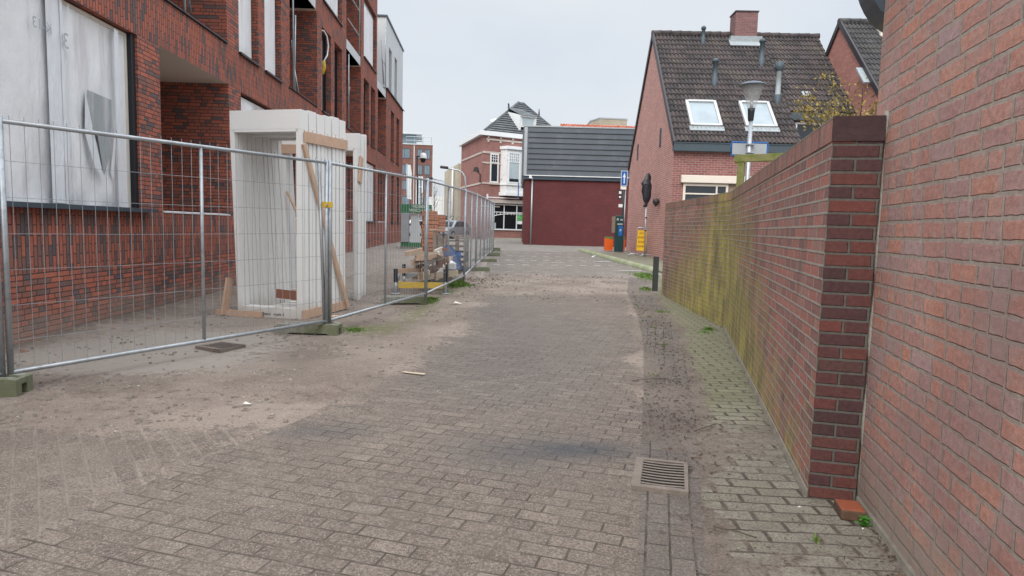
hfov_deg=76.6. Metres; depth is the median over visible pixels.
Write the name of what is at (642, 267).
round parking kerb
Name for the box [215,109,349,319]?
door frame stack
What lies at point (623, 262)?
round parking kerb
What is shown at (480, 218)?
fence
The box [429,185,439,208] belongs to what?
bare tree
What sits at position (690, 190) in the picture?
window
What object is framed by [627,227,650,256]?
warning sign
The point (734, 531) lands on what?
twig
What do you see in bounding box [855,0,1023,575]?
red brick house
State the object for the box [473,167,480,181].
wall lantern
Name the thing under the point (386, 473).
road
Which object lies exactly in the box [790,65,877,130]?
bush
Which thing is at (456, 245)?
pallet pile
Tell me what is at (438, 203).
white hoarding
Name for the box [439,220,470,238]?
parked car
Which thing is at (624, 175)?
one way sign
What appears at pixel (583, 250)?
round parking kerb
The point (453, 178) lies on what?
beige building
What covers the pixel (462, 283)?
grass
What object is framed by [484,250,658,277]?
road
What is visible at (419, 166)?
window
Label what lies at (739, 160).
post and beam
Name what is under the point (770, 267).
garden wall
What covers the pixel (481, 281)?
leaf litter
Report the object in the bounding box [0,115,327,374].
fence
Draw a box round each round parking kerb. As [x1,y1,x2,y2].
[578,248,589,252]
[587,251,601,256]
[599,254,615,260]
[613,258,634,265]
[631,263,652,271]
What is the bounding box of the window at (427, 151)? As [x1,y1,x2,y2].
[424,149,429,158]
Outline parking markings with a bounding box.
[497,256,630,270]
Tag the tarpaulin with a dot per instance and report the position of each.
(456, 258)
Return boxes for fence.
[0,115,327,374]
[0,261,5,376]
[328,160,427,323]
[427,178,465,296]
[465,189,477,274]
[476,194,485,264]
[484,198,490,257]
[490,201,494,251]
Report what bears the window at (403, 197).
in the apartment block at (412, 149)
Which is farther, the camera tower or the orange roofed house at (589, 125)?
the orange roofed house at (589, 125)
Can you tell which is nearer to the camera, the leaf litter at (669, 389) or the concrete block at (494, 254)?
the leaf litter at (669, 389)
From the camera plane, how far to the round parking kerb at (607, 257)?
23.75 m
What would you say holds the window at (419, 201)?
in the apartment block at (412, 149)
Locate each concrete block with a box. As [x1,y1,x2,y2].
[0,373,32,396]
[274,321,342,335]
[381,295,426,304]
[430,277,463,282]
[461,267,489,270]
[472,258,496,261]
[478,252,499,255]
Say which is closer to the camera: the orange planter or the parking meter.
the parking meter
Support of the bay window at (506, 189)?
in the old corner house at (492, 151)
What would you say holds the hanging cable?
hanging from the brick building at (170, 70)
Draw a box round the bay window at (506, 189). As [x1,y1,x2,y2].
[499,146,522,196]
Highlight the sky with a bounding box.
[377,0,866,214]
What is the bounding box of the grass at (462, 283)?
[272,271,819,543]
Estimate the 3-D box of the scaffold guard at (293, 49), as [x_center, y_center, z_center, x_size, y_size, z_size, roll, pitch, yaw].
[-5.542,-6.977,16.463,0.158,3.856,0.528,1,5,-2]
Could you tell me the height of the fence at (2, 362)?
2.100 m
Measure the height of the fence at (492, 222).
2.109 m
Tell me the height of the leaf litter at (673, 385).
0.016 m
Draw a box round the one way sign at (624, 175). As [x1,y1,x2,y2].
[618,171,627,251]
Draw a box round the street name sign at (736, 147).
[730,141,768,155]
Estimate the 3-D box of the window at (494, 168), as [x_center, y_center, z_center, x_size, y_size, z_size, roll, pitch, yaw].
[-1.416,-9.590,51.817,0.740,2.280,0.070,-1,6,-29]
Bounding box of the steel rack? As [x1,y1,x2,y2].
[390,264,450,294]
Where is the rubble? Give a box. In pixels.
[5,311,163,362]
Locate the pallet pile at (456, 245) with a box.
[445,235,468,271]
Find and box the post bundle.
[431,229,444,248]
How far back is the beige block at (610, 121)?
78.68 m
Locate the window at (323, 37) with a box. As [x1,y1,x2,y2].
[322,34,325,111]
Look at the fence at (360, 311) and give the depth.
9.36 m
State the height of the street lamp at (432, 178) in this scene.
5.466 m
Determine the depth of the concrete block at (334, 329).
8.05 m
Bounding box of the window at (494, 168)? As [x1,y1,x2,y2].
[490,153,498,182]
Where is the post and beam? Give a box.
[734,153,782,197]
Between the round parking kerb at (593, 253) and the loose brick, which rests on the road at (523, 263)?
the round parking kerb at (593, 253)
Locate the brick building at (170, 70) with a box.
[0,0,404,346]
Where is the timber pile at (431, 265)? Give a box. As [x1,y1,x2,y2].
[399,247,457,280]
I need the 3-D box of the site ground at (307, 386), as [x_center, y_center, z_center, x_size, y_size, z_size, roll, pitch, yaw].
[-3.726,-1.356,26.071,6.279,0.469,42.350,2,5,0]
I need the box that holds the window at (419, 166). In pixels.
[418,165,421,174]
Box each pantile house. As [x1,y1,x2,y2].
[626,10,856,259]
[825,18,882,115]
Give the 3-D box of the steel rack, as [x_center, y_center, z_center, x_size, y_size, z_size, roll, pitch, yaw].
[-1.897,-0.205,13.734,1.270,0.500,1.970,1,5,-8]
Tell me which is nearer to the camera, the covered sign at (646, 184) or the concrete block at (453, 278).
the concrete block at (453, 278)
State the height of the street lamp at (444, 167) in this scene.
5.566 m
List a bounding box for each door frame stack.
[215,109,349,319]
[281,133,366,299]
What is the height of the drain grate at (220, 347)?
0.050 m
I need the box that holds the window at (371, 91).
[371,91,371,132]
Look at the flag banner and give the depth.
79.15 m
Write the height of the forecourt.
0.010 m
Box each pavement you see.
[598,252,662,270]
[648,278,906,575]
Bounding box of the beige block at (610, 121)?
[587,117,627,125]
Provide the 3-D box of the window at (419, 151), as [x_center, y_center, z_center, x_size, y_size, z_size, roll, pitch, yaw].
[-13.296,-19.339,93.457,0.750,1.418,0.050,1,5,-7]
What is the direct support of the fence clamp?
attached to the fence at (6, 269)
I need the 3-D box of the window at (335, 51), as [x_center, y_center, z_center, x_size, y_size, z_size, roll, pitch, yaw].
[-5.930,-6.735,21.436,0.050,2.440,1.100,1,5,-2]
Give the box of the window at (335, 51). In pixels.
[334,48,336,117]
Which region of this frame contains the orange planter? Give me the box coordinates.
[604,236,612,250]
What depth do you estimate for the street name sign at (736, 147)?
11.87 m
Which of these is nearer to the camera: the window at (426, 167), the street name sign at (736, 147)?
the street name sign at (736, 147)
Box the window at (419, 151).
[417,149,422,158]
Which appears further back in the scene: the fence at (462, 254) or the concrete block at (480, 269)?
the concrete block at (480, 269)
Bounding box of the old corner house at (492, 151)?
[458,101,551,239]
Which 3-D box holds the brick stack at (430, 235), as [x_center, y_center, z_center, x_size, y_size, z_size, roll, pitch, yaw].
[-2.283,-1.291,17.947,0.460,1.660,0.500,0,5,-12]
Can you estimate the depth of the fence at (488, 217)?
23.33 m
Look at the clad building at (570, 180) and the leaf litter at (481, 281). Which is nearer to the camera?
the leaf litter at (481, 281)
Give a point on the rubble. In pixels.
(25, 350)
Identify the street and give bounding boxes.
[409,234,633,252]
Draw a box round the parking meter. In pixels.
[611,215,623,251]
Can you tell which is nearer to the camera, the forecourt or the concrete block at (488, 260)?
the forecourt
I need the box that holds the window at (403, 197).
[402,196,409,203]
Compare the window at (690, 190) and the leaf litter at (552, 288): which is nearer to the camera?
the leaf litter at (552, 288)
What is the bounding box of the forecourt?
[0,396,326,546]
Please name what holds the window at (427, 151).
in the apartment block at (412, 149)
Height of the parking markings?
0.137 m
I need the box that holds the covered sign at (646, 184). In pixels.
[641,173,651,256]
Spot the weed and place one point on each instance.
(865, 521)
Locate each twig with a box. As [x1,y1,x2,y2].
[631,378,666,380]
[713,526,756,537]
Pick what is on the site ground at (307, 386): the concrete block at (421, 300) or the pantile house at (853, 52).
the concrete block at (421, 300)
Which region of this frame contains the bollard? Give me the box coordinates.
[652,256,658,290]
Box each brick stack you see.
[421,211,438,251]
[438,215,445,236]
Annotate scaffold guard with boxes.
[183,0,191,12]
[291,0,298,91]
[347,0,359,53]
[347,54,349,128]
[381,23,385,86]
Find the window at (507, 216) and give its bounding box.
[491,204,522,230]
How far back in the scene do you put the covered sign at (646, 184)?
25.19 m
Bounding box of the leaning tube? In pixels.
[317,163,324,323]
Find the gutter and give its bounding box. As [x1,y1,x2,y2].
[627,277,708,575]
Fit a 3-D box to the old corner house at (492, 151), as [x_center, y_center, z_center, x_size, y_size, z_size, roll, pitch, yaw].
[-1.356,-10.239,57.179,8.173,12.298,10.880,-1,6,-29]
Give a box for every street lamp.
[425,176,447,215]
[440,165,465,188]
[738,81,766,180]
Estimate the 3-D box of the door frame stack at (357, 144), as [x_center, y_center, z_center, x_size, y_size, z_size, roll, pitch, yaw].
[-3.532,-1.348,12.056,1.616,3.062,0.724,2,5,5]
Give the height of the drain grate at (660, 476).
0.050 m
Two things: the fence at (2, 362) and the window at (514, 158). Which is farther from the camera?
the window at (514, 158)
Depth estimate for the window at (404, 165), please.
93.37 m
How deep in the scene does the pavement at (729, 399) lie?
3.46 m
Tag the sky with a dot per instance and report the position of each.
(576, 62)
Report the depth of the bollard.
14.53 m
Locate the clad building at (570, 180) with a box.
[518,125,634,246]
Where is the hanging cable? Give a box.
[322,30,328,73]
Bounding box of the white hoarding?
[429,196,443,213]
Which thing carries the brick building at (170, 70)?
on the ground
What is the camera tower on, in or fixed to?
on the site ground at (307, 386)
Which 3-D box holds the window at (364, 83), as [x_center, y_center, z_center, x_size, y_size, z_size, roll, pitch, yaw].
[-6.123,-7.205,26.415,0.050,2.440,1.130,1,5,-2]
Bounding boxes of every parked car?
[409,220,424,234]
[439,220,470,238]
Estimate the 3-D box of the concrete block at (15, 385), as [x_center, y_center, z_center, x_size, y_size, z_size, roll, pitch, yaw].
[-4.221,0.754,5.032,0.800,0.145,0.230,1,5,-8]
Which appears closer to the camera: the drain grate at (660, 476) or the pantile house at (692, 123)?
the drain grate at (660, 476)
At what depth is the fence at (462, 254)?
12.97 m
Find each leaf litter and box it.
[455,276,503,287]
[461,272,660,304]
[599,305,759,473]
[637,316,718,438]
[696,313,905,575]
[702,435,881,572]
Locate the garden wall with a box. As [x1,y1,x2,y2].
[661,110,888,500]
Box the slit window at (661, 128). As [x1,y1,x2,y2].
[659,128,661,146]
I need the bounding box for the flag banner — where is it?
[406,165,411,213]
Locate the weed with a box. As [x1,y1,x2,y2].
[854,515,871,527]
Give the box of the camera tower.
[400,153,431,248]
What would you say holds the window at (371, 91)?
in the brick building at (170, 70)
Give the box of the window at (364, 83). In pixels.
[364,83,364,133]
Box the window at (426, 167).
[424,165,429,174]
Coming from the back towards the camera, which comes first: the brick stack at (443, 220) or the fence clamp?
the brick stack at (443, 220)
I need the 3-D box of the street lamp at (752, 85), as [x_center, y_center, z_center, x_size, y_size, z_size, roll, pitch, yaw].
[4.295,-1.671,11.886,0.490,4.145,0.490,2,5,0]
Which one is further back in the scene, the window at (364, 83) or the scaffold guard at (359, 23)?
the window at (364, 83)
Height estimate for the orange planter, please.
0.668 m
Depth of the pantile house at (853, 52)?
23.93 m
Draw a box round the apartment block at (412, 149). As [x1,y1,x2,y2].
[402,132,433,218]
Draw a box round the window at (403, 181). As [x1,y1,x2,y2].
[402,180,405,189]
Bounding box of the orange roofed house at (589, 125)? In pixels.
[560,124,634,127]
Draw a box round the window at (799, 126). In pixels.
[795,122,820,139]
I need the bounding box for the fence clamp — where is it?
[321,202,332,207]
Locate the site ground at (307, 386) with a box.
[5,239,495,403]
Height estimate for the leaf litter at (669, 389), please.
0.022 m
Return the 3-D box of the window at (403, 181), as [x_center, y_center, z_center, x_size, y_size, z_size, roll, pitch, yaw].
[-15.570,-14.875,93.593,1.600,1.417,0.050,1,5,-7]
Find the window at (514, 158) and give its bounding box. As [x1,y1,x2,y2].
[508,152,520,183]
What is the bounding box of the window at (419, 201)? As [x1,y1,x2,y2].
[416,177,422,204]
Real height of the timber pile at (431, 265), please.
0.677 m
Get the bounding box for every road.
[0,274,642,575]
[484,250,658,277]
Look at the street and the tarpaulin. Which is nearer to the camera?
the tarpaulin
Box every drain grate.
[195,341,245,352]
[631,457,688,495]
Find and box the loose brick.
[834,499,865,521]
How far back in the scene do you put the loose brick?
3.21 m
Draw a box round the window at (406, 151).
[403,148,409,158]
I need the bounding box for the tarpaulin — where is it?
[443,246,462,269]
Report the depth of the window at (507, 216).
52.83 m
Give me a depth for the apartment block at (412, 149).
93.72 m
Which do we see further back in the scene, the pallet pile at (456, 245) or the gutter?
the pallet pile at (456, 245)
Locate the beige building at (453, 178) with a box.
[444,163,460,220]
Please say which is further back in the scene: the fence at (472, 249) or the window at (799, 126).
the window at (799, 126)
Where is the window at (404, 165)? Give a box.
[402,164,409,173]
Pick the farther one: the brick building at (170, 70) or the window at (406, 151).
the window at (406, 151)
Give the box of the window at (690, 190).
[682,183,728,199]
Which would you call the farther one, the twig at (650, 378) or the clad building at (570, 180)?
the clad building at (570, 180)
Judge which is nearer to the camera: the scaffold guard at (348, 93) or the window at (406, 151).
the scaffold guard at (348, 93)
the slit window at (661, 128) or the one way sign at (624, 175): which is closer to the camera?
the slit window at (661, 128)

